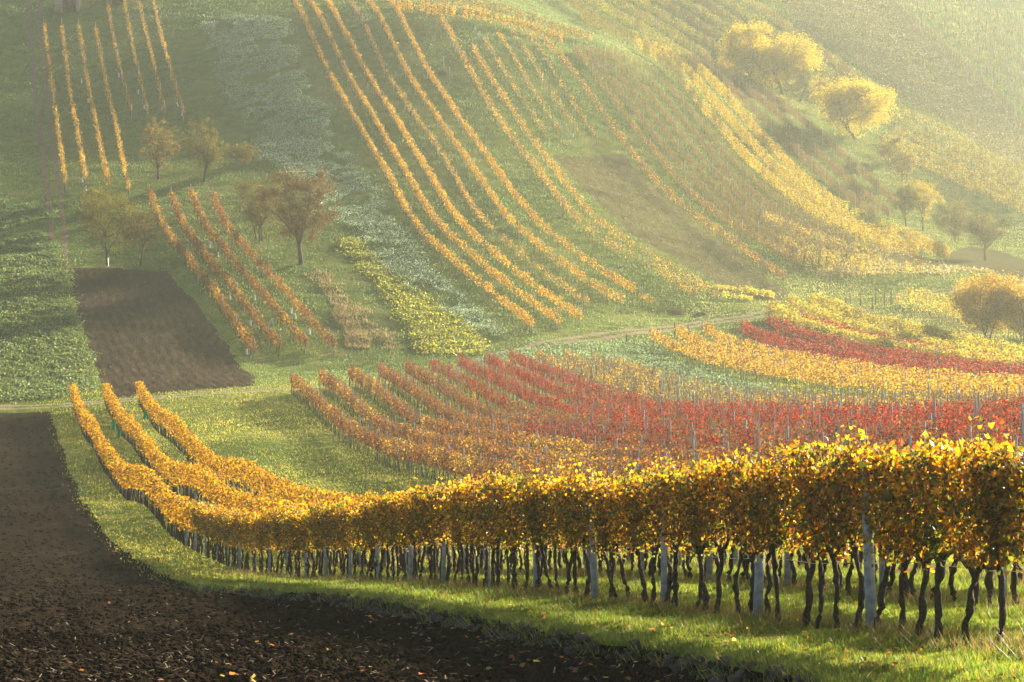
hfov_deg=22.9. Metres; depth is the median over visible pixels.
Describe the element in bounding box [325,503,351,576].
grapevine
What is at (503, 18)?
vine row
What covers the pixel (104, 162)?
vine row
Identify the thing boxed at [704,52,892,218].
vine row
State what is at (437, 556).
grapevine
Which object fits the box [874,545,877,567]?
grapevine
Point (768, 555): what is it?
grapevine
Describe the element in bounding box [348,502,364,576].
grapevine
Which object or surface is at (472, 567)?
grapevine
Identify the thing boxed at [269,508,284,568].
grapevine
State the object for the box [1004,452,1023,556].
grapevine
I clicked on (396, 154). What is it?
vine row
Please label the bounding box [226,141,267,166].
scrub bush
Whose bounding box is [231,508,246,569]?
grapevine
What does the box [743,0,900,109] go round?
vine row
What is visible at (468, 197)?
vine row
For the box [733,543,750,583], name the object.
grapevine
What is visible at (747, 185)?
vine row
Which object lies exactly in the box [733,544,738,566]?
concrete post
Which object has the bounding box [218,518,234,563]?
grapevine
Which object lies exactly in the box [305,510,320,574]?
grapevine
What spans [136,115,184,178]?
orchard tree
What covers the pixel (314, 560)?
grapevine
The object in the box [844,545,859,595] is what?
grapevine
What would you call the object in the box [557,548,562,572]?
grapevine
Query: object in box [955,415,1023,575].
grapevine
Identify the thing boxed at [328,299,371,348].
dry grass
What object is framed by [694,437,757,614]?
grapevine
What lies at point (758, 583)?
concrete post
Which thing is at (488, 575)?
concrete post
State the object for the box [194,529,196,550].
concrete post
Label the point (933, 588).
grapevine
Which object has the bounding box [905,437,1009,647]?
grapevine
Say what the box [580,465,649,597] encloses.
grapevine
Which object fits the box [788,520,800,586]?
grapevine
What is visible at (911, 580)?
grapevine
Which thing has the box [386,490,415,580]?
grapevine
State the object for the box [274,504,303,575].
grapevine
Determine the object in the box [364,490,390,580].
grapevine
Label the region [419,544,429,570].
grapevine
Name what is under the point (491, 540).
grapevine
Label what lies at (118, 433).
grow tube
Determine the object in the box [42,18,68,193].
vine row
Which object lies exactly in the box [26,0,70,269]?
dirt track
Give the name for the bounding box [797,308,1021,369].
vine row
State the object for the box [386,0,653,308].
vine row
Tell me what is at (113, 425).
grow tube
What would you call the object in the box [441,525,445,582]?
concrete post
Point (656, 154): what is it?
vine row
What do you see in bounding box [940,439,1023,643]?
grapevine
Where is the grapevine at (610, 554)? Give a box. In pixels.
[609,550,615,576]
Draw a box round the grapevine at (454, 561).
[448,538,457,572]
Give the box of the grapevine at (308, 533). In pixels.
[299,503,322,577]
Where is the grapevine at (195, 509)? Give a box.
[189,502,205,553]
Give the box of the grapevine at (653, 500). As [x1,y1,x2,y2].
[637,452,685,605]
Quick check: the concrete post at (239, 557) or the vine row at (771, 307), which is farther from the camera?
the vine row at (771, 307)
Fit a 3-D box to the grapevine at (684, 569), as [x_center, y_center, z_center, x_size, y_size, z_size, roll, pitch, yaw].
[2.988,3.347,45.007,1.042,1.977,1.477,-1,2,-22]
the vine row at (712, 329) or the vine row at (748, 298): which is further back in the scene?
the vine row at (748, 298)
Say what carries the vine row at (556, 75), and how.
on the ground at (16, 52)
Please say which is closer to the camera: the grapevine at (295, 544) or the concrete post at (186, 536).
the grapevine at (295, 544)
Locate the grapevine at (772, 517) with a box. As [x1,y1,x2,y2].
[734,442,807,622]
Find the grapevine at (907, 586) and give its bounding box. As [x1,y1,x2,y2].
[898,552,909,597]
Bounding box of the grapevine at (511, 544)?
[480,486,529,588]
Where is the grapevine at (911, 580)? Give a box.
[893,549,921,598]
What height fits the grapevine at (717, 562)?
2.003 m
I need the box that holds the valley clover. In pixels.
[474,335,864,408]
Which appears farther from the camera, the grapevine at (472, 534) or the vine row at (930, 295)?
the vine row at (930, 295)
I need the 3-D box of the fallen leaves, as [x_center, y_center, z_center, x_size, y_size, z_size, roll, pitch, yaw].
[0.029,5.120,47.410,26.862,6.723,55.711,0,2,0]
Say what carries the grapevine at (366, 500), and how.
on the ground at (16, 52)
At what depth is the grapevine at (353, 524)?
63.13 m
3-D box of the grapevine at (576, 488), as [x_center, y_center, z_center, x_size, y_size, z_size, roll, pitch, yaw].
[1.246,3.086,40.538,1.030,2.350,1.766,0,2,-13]
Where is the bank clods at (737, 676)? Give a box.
[184,583,811,681]
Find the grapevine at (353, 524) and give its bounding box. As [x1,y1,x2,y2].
[341,509,369,579]
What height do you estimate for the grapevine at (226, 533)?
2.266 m
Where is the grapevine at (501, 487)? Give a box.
[470,467,518,585]
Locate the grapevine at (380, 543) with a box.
[362,491,389,579]
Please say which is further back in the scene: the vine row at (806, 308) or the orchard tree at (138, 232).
the orchard tree at (138, 232)
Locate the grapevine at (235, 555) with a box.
[219,513,237,567]
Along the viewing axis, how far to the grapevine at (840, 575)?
36.92 m
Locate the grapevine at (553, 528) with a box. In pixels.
[528,470,568,590]
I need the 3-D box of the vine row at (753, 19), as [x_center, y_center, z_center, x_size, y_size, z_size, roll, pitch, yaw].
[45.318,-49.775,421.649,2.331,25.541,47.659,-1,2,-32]
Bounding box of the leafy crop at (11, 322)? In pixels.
[0,248,104,403]
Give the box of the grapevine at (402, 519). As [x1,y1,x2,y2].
[389,488,417,579]
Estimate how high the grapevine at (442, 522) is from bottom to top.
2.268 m
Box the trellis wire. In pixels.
[297,546,1023,571]
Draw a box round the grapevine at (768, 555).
[724,457,797,616]
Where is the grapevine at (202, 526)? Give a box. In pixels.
[195,511,209,552]
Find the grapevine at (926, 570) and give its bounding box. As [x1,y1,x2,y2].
[863,440,962,635]
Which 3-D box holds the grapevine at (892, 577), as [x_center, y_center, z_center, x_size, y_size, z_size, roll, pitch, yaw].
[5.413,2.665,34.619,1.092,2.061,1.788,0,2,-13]
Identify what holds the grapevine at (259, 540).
on the ground at (16, 52)
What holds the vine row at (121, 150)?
on the ground at (16, 52)
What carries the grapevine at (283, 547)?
on the ground at (16, 52)
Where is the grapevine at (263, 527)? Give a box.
[258,506,273,571]
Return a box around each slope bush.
[875,132,907,166]
[889,140,918,181]
[927,197,973,243]
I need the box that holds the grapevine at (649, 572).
[642,476,654,577]
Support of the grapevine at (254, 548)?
on the ground at (16, 52)
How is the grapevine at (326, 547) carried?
on the ground at (16, 52)
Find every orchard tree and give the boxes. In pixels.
[64,177,154,266]
[75,184,114,218]
[121,202,161,265]
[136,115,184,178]
[178,113,229,181]
[228,170,288,241]
[250,153,342,264]
[712,17,774,81]
[741,29,827,94]
[782,59,815,101]
[802,69,905,139]
[807,67,841,110]
[889,182,922,226]
[898,175,948,230]
[942,265,1021,339]
[950,210,1019,260]
[983,269,1023,337]
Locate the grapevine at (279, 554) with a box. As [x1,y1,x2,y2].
[260,507,280,573]
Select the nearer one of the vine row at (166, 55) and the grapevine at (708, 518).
the grapevine at (708, 518)
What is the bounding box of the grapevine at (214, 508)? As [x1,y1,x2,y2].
[201,506,219,559]
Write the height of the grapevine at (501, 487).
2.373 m
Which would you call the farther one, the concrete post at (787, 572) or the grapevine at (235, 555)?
the grapevine at (235, 555)
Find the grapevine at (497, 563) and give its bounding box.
[471,468,515,586]
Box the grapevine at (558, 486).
[538,469,602,594]
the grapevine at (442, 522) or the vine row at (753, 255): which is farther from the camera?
the vine row at (753, 255)
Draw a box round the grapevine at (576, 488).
[558,458,626,582]
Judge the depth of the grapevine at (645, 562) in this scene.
47.27 m
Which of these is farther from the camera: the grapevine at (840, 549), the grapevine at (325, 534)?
the grapevine at (325, 534)
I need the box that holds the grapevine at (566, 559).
[564,548,568,568]
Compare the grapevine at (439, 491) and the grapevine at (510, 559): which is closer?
the grapevine at (439, 491)
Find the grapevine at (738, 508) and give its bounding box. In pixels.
[717,462,776,616]
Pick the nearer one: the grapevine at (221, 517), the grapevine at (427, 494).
the grapevine at (427, 494)
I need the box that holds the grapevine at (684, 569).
[681,543,687,576]
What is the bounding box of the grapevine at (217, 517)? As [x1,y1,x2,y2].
[210,505,234,564]
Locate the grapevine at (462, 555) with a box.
[431,484,465,581]
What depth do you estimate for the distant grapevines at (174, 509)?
137.16 m
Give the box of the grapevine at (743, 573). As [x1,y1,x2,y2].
[724,526,747,582]
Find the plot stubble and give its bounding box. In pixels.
[75,273,246,389]
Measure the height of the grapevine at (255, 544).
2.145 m
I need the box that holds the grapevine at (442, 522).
[431,496,468,581]
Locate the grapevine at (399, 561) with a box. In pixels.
[399,551,400,570]
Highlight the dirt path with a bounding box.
[0,279,1023,409]
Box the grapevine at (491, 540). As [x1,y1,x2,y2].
[468,493,505,587]
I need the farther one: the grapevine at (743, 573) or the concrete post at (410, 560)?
the concrete post at (410, 560)
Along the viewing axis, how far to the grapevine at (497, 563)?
46.99 m
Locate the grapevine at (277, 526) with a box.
[269,503,293,564]
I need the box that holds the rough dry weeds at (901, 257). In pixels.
[806,245,1003,280]
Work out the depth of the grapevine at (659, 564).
46.12 m
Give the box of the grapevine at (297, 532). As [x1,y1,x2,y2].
[288,514,306,576]
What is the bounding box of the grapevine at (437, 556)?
[433,545,439,571]
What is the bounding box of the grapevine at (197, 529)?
[192,503,209,552]
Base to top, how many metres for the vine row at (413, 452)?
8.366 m
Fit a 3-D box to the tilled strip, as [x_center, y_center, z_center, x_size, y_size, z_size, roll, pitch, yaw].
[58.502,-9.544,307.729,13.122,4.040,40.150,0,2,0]
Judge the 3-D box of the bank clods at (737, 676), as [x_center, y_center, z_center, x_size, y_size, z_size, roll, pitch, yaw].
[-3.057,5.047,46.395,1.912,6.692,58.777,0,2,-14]
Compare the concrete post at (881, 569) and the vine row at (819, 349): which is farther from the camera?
the vine row at (819, 349)
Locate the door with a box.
[65,0,73,8]
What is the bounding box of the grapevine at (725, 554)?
[722,537,726,563]
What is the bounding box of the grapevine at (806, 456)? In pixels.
[756,433,846,627]
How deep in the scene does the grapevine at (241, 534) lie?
86.85 m
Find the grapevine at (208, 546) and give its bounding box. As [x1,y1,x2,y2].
[196,502,210,557]
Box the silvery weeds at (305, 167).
[198,12,511,334]
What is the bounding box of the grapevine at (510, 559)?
[505,541,512,569]
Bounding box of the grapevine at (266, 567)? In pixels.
[251,507,273,573]
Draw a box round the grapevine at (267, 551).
[250,511,275,555]
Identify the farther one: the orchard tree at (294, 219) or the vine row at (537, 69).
the vine row at (537, 69)
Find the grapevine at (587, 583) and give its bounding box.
[556,469,605,597]
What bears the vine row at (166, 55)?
on the ground at (16, 52)
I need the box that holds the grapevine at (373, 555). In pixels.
[355,487,377,579]
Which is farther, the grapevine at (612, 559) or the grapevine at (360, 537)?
the grapevine at (360, 537)
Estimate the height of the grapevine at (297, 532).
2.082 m
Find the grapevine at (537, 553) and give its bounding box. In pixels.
[510,471,560,591]
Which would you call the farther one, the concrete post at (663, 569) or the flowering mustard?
the flowering mustard
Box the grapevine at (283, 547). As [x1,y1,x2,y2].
[270,505,292,575]
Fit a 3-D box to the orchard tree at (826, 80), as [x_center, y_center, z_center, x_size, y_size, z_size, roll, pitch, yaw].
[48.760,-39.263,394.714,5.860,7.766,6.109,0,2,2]
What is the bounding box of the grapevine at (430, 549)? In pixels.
[407,487,433,582]
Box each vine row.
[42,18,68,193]
[59,18,87,185]
[76,18,111,190]
[94,21,131,196]
[105,0,133,119]
[122,0,149,118]
[137,0,166,117]
[145,184,257,359]
[152,0,185,121]
[167,187,284,356]
[187,184,308,352]
[208,190,337,354]
[289,370,744,485]
[292,0,536,333]
[306,0,562,331]
[317,364,785,479]
[326,0,582,324]
[347,0,589,313]
[347,362,1017,472]
[365,0,624,304]
[376,359,1022,468]
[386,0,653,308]
[396,0,562,43]
[402,358,1023,454]
[424,0,591,43]
[428,358,1023,459]
[437,11,698,302]
[456,350,1023,443]
[470,38,719,303]
[482,348,1023,435]
[483,33,546,141]
[495,23,561,136]
[507,344,1023,437]
[511,23,578,138]
[527,30,597,145]
[534,343,1023,435]
[543,32,785,284]
[563,0,951,263]
[563,345,1023,429]
[573,44,799,270]
[580,9,924,258]
[580,44,813,268]
[583,0,691,60]
[589,42,827,263]
[589,345,1023,411]
[597,41,842,261]
[605,41,856,259]
[610,0,710,60]
[615,42,876,256]
[629,0,736,62]
[634,36,891,255]
[647,327,1023,401]
[651,0,725,43]
[671,323,1023,398]
[673,0,748,45]
[689,52,878,218]
[695,0,856,112]
[700,318,1022,396]
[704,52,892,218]
[714,284,774,298]
[719,0,866,96]
[721,62,897,209]
[721,291,753,300]
[736,318,1023,393]
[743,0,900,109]
[761,209,881,265]
[761,300,1023,375]
[763,315,1023,386]
[779,233,868,271]
[781,294,1023,364]
[797,247,930,276]
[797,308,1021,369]
[803,290,1023,354]
[878,142,1023,214]
[885,134,1023,203]
[890,0,1023,126]
[891,122,1023,192]
[893,292,1023,340]
[898,116,1023,184]
[900,286,961,311]
[905,108,1023,175]
[935,0,1023,87]
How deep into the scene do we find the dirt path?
245.42 m
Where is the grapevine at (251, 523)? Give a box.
[240,510,260,568]
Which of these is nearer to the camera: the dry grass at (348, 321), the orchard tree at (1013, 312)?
the orchard tree at (1013, 312)
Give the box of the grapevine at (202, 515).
[194,502,212,547]
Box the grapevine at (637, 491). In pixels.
[613,458,683,603]
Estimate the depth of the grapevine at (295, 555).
74.11 m
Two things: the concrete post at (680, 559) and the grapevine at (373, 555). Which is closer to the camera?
the concrete post at (680, 559)
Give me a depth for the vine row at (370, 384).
131.86 m
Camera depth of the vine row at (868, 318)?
238.18 m
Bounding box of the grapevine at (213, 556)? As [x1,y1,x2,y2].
[201,505,215,559]
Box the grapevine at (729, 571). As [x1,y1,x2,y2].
[724,505,739,581]
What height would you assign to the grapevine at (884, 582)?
2.403 m
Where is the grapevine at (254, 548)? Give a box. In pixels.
[244,516,260,572]
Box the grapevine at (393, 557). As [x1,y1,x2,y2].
[362,486,397,581]
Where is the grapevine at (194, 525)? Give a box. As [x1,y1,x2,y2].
[187,500,205,552]
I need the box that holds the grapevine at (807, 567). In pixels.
[794,496,809,585]
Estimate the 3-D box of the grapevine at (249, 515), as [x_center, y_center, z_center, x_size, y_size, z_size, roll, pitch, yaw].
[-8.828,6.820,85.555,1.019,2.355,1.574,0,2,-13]
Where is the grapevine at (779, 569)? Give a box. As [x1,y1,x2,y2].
[777,504,789,578]
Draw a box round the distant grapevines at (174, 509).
[67,381,489,568]
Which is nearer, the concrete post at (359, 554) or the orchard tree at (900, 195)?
the concrete post at (359, 554)
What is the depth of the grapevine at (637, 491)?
36.82 m
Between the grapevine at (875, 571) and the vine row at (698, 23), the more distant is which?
the vine row at (698, 23)
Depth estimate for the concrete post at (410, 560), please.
56.52 m
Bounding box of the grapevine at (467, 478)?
[442,471,477,582]
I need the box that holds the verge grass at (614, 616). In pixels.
[183,537,1023,681]
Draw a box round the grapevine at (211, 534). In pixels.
[202,506,217,554]
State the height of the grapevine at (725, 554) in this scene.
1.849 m
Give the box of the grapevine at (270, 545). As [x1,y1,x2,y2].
[261,509,275,572]
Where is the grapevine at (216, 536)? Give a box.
[209,510,223,563]
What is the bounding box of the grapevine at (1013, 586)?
[1010,526,1023,606]
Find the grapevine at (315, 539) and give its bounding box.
[299,501,329,575]
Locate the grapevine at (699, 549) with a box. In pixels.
[663,460,740,612]
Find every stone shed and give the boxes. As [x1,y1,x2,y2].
[55,0,79,12]
[107,0,125,4]
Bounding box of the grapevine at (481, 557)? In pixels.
[479,548,483,570]
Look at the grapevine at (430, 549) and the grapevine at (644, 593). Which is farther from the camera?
the grapevine at (430, 549)
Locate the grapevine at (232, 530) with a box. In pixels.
[228,511,245,546]
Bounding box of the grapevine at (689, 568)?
[648,475,692,578]
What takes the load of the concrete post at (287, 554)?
on the ground at (16, 52)
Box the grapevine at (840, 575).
[838,550,860,591]
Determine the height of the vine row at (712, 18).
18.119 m
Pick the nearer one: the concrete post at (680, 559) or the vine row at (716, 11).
the concrete post at (680, 559)
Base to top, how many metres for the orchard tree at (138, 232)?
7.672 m
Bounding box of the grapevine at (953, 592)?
[948,462,964,602]
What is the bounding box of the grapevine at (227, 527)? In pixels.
[224,506,237,568]
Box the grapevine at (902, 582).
[852,440,935,629]
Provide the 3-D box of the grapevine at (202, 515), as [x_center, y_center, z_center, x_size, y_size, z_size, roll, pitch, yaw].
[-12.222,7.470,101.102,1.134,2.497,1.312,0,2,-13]
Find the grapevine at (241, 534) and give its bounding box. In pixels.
[229,511,250,570]
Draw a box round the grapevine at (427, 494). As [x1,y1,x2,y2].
[417,484,448,582]
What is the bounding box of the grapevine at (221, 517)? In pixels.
[216,511,233,566]
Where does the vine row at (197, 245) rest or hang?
on the ground at (16, 52)
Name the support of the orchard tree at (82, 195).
on the ground at (16, 52)
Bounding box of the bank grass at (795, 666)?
[182,577,925,681]
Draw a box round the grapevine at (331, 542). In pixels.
[320,499,343,574]
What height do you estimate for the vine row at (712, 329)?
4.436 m
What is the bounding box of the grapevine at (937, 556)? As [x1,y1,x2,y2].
[883,426,981,641]
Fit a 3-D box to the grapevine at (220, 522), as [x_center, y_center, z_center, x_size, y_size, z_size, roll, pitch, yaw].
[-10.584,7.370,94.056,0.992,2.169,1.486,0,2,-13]
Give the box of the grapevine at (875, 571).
[856,540,877,583]
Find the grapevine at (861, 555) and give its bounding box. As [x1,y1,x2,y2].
[858,541,863,568]
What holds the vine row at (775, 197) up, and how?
on the ground at (16, 52)
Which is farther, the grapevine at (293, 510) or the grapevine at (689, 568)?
the grapevine at (293, 510)
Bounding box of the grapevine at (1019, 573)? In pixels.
[1016,559,1023,582]
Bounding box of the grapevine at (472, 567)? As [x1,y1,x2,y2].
[432,481,476,582]
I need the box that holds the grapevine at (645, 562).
[643,480,651,574]
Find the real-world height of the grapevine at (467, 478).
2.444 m
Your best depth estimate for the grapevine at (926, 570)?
26.65 m
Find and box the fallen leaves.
[17,576,1023,681]
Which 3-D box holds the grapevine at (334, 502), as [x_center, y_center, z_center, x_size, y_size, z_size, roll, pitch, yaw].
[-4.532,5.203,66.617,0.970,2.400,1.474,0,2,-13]
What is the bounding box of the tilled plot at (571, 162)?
[553,153,788,300]
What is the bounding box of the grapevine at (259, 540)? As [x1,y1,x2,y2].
[249,508,263,571]
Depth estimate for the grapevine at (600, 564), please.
50.46 m
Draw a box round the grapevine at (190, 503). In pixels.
[186,498,202,552]
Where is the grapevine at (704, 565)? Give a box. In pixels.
[703,560,705,581]
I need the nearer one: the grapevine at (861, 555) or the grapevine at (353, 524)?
the grapevine at (861, 555)
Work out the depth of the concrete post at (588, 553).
51.34 m
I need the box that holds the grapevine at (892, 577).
[874,463,897,597]
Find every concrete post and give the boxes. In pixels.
[185,526,187,546]
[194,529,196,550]
[204,535,206,555]
[238,544,241,569]
[268,549,270,572]
[286,544,288,572]
[304,551,307,577]
[323,535,327,577]
[348,541,351,578]
[358,551,360,565]
[375,538,379,578]
[384,553,386,566]
[405,548,407,570]
[408,543,413,581]
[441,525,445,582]
[463,547,465,572]
[482,517,490,587]
[533,544,538,585]
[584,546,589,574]
[588,502,598,599]
[638,547,643,576]
[661,505,666,603]
[678,545,681,563]
[706,547,712,580]
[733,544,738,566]
[753,543,764,617]
[784,543,791,585]
[861,470,876,630]
[879,553,886,596]
[998,554,1006,599]
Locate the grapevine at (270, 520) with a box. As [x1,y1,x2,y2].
[269,507,284,573]
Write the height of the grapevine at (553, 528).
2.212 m
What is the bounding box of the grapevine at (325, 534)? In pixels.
[317,509,338,577]
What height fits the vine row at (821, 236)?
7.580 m
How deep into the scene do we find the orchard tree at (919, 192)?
333.40 m
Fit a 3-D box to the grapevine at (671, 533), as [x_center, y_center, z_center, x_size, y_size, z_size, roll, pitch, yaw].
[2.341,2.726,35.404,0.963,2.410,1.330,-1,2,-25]
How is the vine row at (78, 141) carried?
on the ground at (16, 52)
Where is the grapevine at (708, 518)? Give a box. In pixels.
[674,445,743,614]
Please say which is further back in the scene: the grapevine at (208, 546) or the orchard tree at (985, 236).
the orchard tree at (985, 236)
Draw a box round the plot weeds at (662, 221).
[560,156,778,298]
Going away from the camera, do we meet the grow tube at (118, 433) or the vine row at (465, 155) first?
the grow tube at (118, 433)
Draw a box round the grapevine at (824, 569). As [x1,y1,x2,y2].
[794,513,828,592]
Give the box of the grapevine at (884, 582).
[839,425,912,628]
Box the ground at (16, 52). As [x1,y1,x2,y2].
[0,0,1023,681]
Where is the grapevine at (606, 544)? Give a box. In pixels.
[579,467,645,600]
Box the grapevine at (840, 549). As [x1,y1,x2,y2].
[800,440,862,628]
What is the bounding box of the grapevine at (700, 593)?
[655,457,724,609]
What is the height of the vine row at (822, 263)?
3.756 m
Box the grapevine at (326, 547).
[314,499,333,575]
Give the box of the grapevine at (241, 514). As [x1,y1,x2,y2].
[231,509,259,569]
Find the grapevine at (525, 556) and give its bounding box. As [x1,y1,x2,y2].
[524,541,530,571]
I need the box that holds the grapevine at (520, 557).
[518,546,531,571]
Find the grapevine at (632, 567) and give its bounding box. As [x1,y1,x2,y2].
[624,542,633,576]
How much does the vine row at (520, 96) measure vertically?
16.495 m
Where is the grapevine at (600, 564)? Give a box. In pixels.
[598,551,603,574]
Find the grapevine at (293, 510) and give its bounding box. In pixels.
[281,501,302,576]
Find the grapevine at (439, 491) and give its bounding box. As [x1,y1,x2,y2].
[425,474,453,583]
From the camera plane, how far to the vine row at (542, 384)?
156.52 m
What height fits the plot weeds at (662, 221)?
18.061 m
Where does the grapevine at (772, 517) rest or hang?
on the ground at (16, 52)
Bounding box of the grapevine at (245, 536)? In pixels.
[239,517,252,570]
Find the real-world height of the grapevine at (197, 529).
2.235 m
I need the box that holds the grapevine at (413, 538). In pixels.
[390,493,427,579]
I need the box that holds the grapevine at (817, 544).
[775,446,845,628]
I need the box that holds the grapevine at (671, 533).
[643,449,697,608]
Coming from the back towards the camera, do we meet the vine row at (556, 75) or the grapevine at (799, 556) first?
the vine row at (556, 75)
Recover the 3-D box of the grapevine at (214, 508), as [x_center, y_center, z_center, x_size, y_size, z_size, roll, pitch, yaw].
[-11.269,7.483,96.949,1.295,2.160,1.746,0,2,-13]
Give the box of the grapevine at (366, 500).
[356,492,391,578]
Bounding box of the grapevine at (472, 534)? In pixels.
[447,479,488,585]
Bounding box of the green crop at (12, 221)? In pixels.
[0,197,65,276]
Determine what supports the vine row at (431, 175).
on the ground at (16, 52)
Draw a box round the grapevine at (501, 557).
[500,544,502,572]
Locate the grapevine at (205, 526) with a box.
[197,503,218,553]
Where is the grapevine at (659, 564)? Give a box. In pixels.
[657,539,660,576]
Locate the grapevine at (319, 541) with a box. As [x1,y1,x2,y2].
[305,507,332,552]
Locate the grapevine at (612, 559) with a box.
[578,473,626,599]
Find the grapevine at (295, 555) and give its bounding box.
[279,510,307,574]
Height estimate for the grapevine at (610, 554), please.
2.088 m
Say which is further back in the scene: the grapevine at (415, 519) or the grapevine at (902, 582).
the grapevine at (415, 519)
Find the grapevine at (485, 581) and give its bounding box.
[465,470,494,588]
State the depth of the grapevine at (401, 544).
57.30 m
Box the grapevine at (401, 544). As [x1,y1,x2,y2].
[376,489,410,580]
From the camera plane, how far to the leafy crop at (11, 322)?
240.21 m
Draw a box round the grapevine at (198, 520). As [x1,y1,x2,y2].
[194,502,206,551]
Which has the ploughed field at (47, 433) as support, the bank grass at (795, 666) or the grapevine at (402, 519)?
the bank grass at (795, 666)
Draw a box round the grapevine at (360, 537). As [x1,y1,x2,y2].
[346,509,373,578]
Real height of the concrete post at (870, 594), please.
2.141 m
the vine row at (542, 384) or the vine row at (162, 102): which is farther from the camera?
the vine row at (162, 102)
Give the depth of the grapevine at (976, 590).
32.00 m
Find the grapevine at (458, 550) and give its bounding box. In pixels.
[440,542,460,570]
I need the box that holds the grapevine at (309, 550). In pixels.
[287,510,314,577]
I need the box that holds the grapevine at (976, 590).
[971,525,978,604]
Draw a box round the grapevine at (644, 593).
[607,457,670,602]
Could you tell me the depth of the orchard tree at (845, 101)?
376.61 m
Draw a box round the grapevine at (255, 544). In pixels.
[246,518,266,570]
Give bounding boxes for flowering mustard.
[330,235,492,355]
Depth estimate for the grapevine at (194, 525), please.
103.52 m
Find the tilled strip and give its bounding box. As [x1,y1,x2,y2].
[931,246,1023,277]
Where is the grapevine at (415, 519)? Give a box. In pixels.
[402,475,432,580]
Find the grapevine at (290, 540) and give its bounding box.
[282,512,297,570]
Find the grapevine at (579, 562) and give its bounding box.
[577,546,581,569]
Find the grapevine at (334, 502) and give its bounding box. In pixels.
[320,496,350,577]
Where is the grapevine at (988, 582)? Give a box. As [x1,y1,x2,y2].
[962,457,993,605]
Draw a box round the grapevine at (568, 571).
[544,463,579,594]
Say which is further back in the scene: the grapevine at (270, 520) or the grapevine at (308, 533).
the grapevine at (270, 520)
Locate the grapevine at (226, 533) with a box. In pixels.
[218,508,235,566]
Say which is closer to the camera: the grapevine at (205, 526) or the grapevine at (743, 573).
the grapevine at (743, 573)
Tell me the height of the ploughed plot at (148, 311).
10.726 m
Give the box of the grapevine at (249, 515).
[237,509,258,571]
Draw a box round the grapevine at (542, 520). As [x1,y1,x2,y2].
[517,464,579,590]
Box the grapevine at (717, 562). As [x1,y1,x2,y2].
[713,537,721,581]
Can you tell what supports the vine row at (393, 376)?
on the ground at (16, 52)
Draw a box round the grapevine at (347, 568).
[329,501,352,577]
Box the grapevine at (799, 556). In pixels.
[796,536,801,568]
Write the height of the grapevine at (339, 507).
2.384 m
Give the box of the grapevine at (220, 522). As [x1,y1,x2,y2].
[215,511,226,564]
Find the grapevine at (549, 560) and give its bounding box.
[547,549,552,571]
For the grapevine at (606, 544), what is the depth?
39.00 m
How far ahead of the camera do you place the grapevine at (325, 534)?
67.52 m
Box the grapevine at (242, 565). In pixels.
[228,509,245,569]
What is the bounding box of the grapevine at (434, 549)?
[412,483,450,582]
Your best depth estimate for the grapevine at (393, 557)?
58.56 m
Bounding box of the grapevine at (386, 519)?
[366,493,399,581]
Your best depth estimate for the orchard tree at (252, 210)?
276.39 m
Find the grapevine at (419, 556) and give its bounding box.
[417,543,421,569]
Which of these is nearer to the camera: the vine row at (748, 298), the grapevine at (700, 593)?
the grapevine at (700, 593)
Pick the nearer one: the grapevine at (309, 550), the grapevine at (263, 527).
the grapevine at (309, 550)
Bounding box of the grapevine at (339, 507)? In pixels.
[331,496,354,574]
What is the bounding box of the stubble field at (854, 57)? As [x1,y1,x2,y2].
[783,0,1023,165]
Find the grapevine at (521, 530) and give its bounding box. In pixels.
[506,476,561,589]
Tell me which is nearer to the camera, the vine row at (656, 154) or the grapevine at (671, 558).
the grapevine at (671, 558)
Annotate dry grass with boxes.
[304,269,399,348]
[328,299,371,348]
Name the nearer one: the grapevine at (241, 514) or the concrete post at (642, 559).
the concrete post at (642, 559)
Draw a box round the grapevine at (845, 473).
[817,418,883,627]
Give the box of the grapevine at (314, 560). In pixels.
[296,508,315,577]
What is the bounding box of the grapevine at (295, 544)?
[284,509,302,576]
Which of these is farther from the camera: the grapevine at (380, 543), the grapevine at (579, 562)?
the grapevine at (380, 543)
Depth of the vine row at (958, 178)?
357.83 m
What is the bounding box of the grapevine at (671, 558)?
[669,543,673,563]
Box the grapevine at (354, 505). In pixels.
[338,497,361,576]
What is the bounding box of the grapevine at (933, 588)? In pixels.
[930,468,961,600]
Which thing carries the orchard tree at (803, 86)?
on the ground at (16, 52)
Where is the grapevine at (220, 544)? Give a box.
[209,514,221,562]
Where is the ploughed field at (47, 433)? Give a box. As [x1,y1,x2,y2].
[0,411,814,681]
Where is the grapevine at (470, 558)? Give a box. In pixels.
[469,547,475,571]
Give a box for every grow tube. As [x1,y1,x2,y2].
[112,419,115,429]
[116,428,120,438]
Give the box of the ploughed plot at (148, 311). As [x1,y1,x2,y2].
[67,267,255,397]
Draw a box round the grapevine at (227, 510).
[218,504,236,539]
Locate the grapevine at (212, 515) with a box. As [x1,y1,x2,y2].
[204,509,222,561]
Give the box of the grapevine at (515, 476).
[498,468,547,589]

